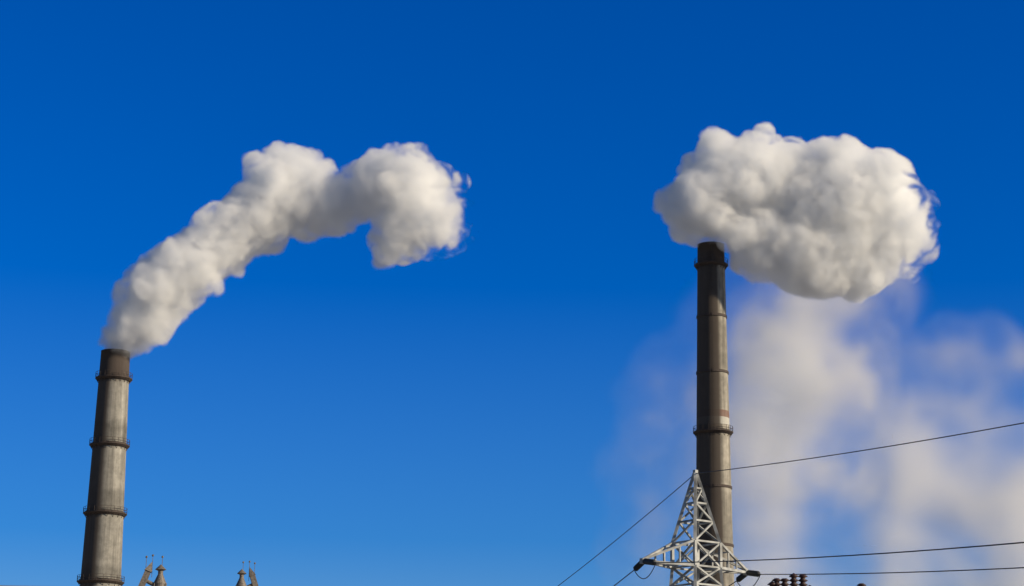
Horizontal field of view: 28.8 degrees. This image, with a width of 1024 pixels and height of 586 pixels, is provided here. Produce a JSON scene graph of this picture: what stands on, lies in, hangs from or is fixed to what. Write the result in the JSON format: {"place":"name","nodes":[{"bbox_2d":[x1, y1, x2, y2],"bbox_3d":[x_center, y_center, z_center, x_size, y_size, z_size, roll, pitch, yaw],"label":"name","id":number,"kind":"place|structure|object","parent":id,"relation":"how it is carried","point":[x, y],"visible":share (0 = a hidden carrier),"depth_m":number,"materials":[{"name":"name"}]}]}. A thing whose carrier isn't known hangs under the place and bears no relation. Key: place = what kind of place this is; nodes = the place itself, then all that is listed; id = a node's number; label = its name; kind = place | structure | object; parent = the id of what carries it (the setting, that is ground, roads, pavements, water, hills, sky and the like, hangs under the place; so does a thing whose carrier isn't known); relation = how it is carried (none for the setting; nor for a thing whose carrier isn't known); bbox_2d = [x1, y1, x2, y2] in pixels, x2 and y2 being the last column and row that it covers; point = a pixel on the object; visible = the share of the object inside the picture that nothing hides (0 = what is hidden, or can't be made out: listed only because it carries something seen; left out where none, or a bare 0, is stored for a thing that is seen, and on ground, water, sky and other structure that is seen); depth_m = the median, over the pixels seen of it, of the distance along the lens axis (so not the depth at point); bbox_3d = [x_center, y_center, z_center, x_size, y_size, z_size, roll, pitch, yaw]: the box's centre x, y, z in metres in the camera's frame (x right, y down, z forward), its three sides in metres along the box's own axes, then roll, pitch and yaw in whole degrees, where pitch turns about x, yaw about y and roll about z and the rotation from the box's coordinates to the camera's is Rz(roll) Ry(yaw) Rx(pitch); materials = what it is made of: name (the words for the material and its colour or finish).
{"place":"outdoors","nodes":[
{"label":"outdoors","id":0,"kind":"place"},
{"bbox_2d":[0,0,1023,585],"label":"sky","id":1,"kind":"structure","parent":0,"point":[396,292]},
{"bbox_2d":[767,573,810,585],"bbox_3d":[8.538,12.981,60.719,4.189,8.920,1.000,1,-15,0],"label":"insulator","id":2,"kind":"object","parent":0,"point":[794,580],"visible":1,"depth_m":61.69,"materials":[{"name":"ceramic"}]},
{"label":"ground","id":3,"kind":"structure","parent":0,"visible":0},
{"bbox_2d":[77,349,132,585],"bbox_3d":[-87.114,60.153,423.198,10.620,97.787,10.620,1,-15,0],"label":"chimney","id":4,"kind":"object","parent":3,"relation":"on","point":[104,513],"visible":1,"depth_m":425.66,"materials":[{"name":"concrete"}]},
{"bbox_2d":[640,470,747,585],"bbox_3d":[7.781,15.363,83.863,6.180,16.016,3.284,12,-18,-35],"label":"pylon","id":5,"kind":"object","parent":3,"relation":"on","point":[697,546],"visible":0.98,"depth_m":84.99,"materials":[{"name":"metal"}]},
{"bbox_2d":[633,558,759,581],"bbox_3d":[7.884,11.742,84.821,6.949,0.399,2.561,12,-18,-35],"label":"insulators","id":6,"kind":"object","parent":5,"relation":"attached to","point":[646,561],"visible":1,"depth_m":85.32,"materials":[{"name":"ceramic"}]},
{"bbox_2d":[558,422,1023,585],"bbox_3d":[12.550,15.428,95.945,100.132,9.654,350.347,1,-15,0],"label":"power lines","id":7,"kind":"object","parent":5,"relation":"attached to","point":[831,556],"visible":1,"depth_m":72.11,"materials":[{"name":"metal"}]},
{"bbox_2d":[693,241,733,585],"bbox_3d":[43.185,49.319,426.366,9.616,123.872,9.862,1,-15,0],"label":"chimney","id":8,"kind":"object","parent":3,"relation":"on","point":[713,433],"visible":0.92,"depth_m":430.42,"materials":[{"name":"concrete"}]},
{"bbox_3d":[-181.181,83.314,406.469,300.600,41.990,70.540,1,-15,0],"label":"boiler house","id":9,"kind":"object","parent":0,"visible":0},
{"bbox_2d":[138,554,166,585],"bbox_3d":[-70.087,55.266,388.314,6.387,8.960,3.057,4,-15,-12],"label":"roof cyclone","id":10,"kind":"object","parent":9,"relation":"on","point":[159,579],"visible":1,"depth_m":387.78,"materials":[{"name":"grey metal"}]},
{"bbox_2d":[236,561,257,585],"bbox_3d":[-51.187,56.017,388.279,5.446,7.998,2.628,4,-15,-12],"label":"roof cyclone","id":11,"kind":"object","parent":9,"relation":"on","point":[242,573],"visible":1,"depth_m":387.95,"materials":[{"name":"grey metal"}]}
]}

